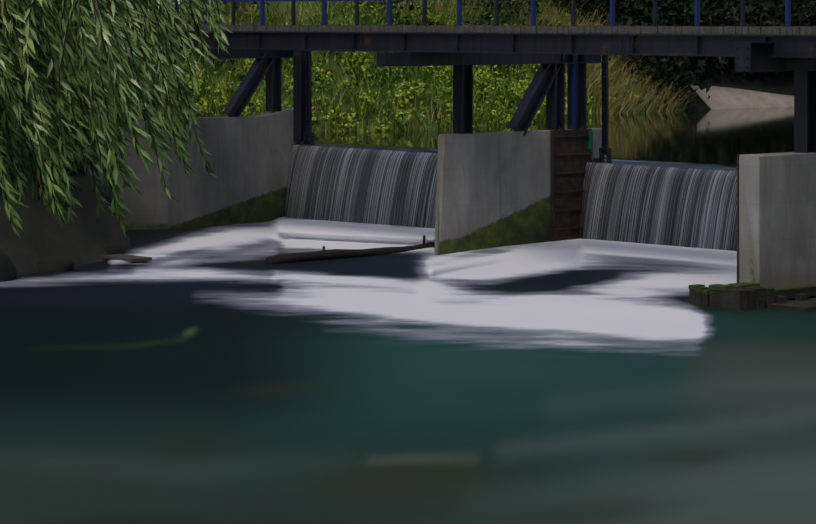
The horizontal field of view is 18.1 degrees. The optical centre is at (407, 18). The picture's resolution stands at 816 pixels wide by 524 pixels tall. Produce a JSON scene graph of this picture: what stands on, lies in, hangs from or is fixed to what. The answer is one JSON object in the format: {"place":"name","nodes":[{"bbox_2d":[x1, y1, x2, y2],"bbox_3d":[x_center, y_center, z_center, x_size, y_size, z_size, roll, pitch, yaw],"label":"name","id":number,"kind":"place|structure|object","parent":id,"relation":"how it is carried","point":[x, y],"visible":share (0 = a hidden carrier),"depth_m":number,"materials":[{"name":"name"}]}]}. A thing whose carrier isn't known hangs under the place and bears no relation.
{"place":"outdoors","nodes":[
{"label":"outdoors","id":0,"kind":"place"},
{"bbox_2d":[0,123,131,275],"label":"bank","id":1,"kind":"structure","parent":0,"point":[43,234],"depth_m":49.96,"materials":[{"name":"soil"}]},
{"bbox_2d":[0,51,111,206],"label":"shrubs","id":2,"kind":"object","parent":1,"relation":"on","point":[80,172],"depth_m":51.10,"materials":[{"name":"green plant"}]},
{"bbox_2d":[88,164,117,205],"bbox_3d":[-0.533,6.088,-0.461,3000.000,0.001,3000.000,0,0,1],"label":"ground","id":3,"kind":"structure","parent":0,"point":[106,197],"depth_m":92.84,"materials":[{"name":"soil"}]},
{"bbox_2d":[0,0,231,237],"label":"willow","id":4,"kind":"object","parent":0,"point":[91,31],"depth_m":18.37,"materials":[{"name":"green plant"}]},
{"bbox_2d":[70,0,811,166],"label":"bank","id":5,"kind":"structure","parent":0,"point":[771,82],"depth_m":68.29,"materials":[{"name":"green plant"}]},
{"bbox_2d":[69,0,688,147],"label":"bank herbs","id":6,"kind":"object","parent":5,"relation":"on","point":[514,91],"visible":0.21,"depth_m":67.98,"materials":[{"name":"green plant"}]},
{"bbox_2d":[113,0,699,131],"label":"grass","id":7,"kind":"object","parent":5,"relation":"on","point":[597,87],"visible":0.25,"depth_m":77.70,"materials":[{"name":"green plant"}]},
{"bbox_2d":[132,0,815,108],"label":"bank shrubs","id":8,"kind":"object","parent":5,"relation":"on","point":[723,12],"visible":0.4,"depth_m":82.75,"materials":[{"name":"green plant"}]},
{"bbox_2d":[690,85,793,108],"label":"revetment","id":9,"kind":"object","parent":5,"relation":"on","point":[725,98],"visible":0.52,"depth_m":83.73,"materials":[{"name":"grey concrete"}]},
{"bbox_2d":[312,106,793,164],"bbox_3d":[27.087,2.908,80.138,69.560,0.001,70.000,0,0,-41],"label":"pool","id":10,"kind":"object","parent":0,"point":[718,136],"depth_m":64.28,"materials":[{"name":"green liquid"}]},
{"label":"water","id":11,"kind":"structure","parent":0,"visible":0},
{"bbox_2d":[0,237,124,281],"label":"stones","id":12,"kind":"object","parent":11,"relation":"in","point":[62,263],"visible":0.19,"depth_m":48.45,"materials":[{"name":"grey stone"}]},
{"bbox_2d":[118,119,167,229],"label":"wing","id":13,"kind":"structure","parent":11,"relation":"in","point":[148,207],"depth_m":58.08,"materials":[{"name":"grey concrete"}]},
{"bbox_2d":[168,108,298,228],"bbox_3d":[-4.024,3.962,59.723,4.200,3.650,0.450,0,0,-41],"label":"abutment","id":14,"kind":"object","parent":11,"relation":"in","point":[248,159],"visible":0.6,"depth_m":59.42,"materials":[{"name":"concrete"}]},
{"bbox_2d":[0,212,815,523],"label":"water","id":15,"kind":"structure","parent":11,"relation":"on","point":[216,374],"depth_m":33.20,"materials":[{"name":"liquid"}]},
{"bbox_2d":[100,254,151,261],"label":"slab","id":16,"kind":"structure","parent":15,"relation":"on","point":[129,258],"depth_m":50.11,"materials":[{"name":"grey stone"}]},
{"bbox_2d":[266,235,434,263],"bbox_3d":[-0.888,4.641,51.466,4.820,0.392,0.231,0,0,-41],"label":"log","id":17,"kind":"object","parent":15,"relation":"in","point":[323,254],"visible":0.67,"depth_m":50.92,"materials":[{"name":"brown wood"}]},
{"bbox_2d":[434,128,601,254],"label":"pier","id":18,"kind":"structure","parent":11,"relation":"in","point":[492,189],"depth_m":51.43,"materials":[{"name":"concrete"}]},
{"bbox_2d":[126,0,815,162],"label":"steelwork","id":19,"kind":"object","parent":18,"relation":"on","point":[549,53],"visible":0.94,"depth_m":50.91,"materials":[{"name":"metal"}]},
{"bbox_2d":[171,24,815,34],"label":"deck","id":20,"kind":"structure","parent":19,"relation":"on","point":[794,30],"depth_m":47.46,"materials":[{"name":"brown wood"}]},
{"bbox_2d":[172,0,790,128],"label":"blue rail","id":21,"kind":"object","parent":20,"relation":"on","point":[533,12],"visible":0.54,"depth_m":50.56,"materials":[{"name":"metal"}]},
{"bbox_2d":[550,126,592,241],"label":"wooden planks","id":22,"kind":"object","parent":18,"relation":"attached to","point":[570,155],"visible":0.85,"depth_m":52.74,"materials":[{"name":"brown wood"}]},
{"bbox_2d":[588,131,592,148],"bbox_3d":[6.856,2.603,49.644,0.080,0.570,9.380,0,0,-41],"label":"board","id":23,"kind":"object","parent":22,"relation":"attached to","point":[590,141],"visible":1,"depth_m":53.13,"materials":[{"name":"teal paint"}]},
{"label":"gate","id":24,"kind":"object","parent":22,"relation":"attached to","visible":0},
{"bbox_2d":[580,158,736,250],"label":"waterfall","id":25,"kind":"object","parent":24,"relation":"attached to","point":[683,204],"visible":0.6,"depth_m":51.12,"materials":[{"name":"grey liquid"}]},
{"bbox_2d":[689,287,815,311],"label":"timber ledge","id":26,"kind":"object","parent":11,"relation":"in","point":[747,298],"visible":0.21,"depth_m":42.30,"materials":[{"name":"brown wood"}]},
{"bbox_2d":[689,282,815,294],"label":"moss","id":27,"kind":"object","parent":26,"relation":"on","point":[702,289],"visible":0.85,"depth_m":42.64,"materials":[{"name":"green plant"}]},
{"bbox_2d":[739,152,815,300],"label":"pier","id":28,"kind":"structure","parent":11,"relation":"in","point":[777,220],"depth_m":43.04,"materials":[{"name":"concrete"}]},
{"bbox_2d":[737,155,738,282],"bbox_3d":[5.568,3.638,43.063,0.045,2.700,0.042,0,0,-41],"label":"nose armour","id":29,"kind":"object","parent":28,"relation":"attached to","point":[737,218],"visible":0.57,"depth_m":43.04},
{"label":"gate","id":30,"kind":"object","parent":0,"visible":0},
{"bbox_2d":[285,141,437,227],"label":"waterfall","id":31,"kind":"object","parent":30,"relation":"attached to","point":[366,183],"visible":0.56,"depth_m":58.10,"materials":[{"name":"grey liquid"}]}
]}

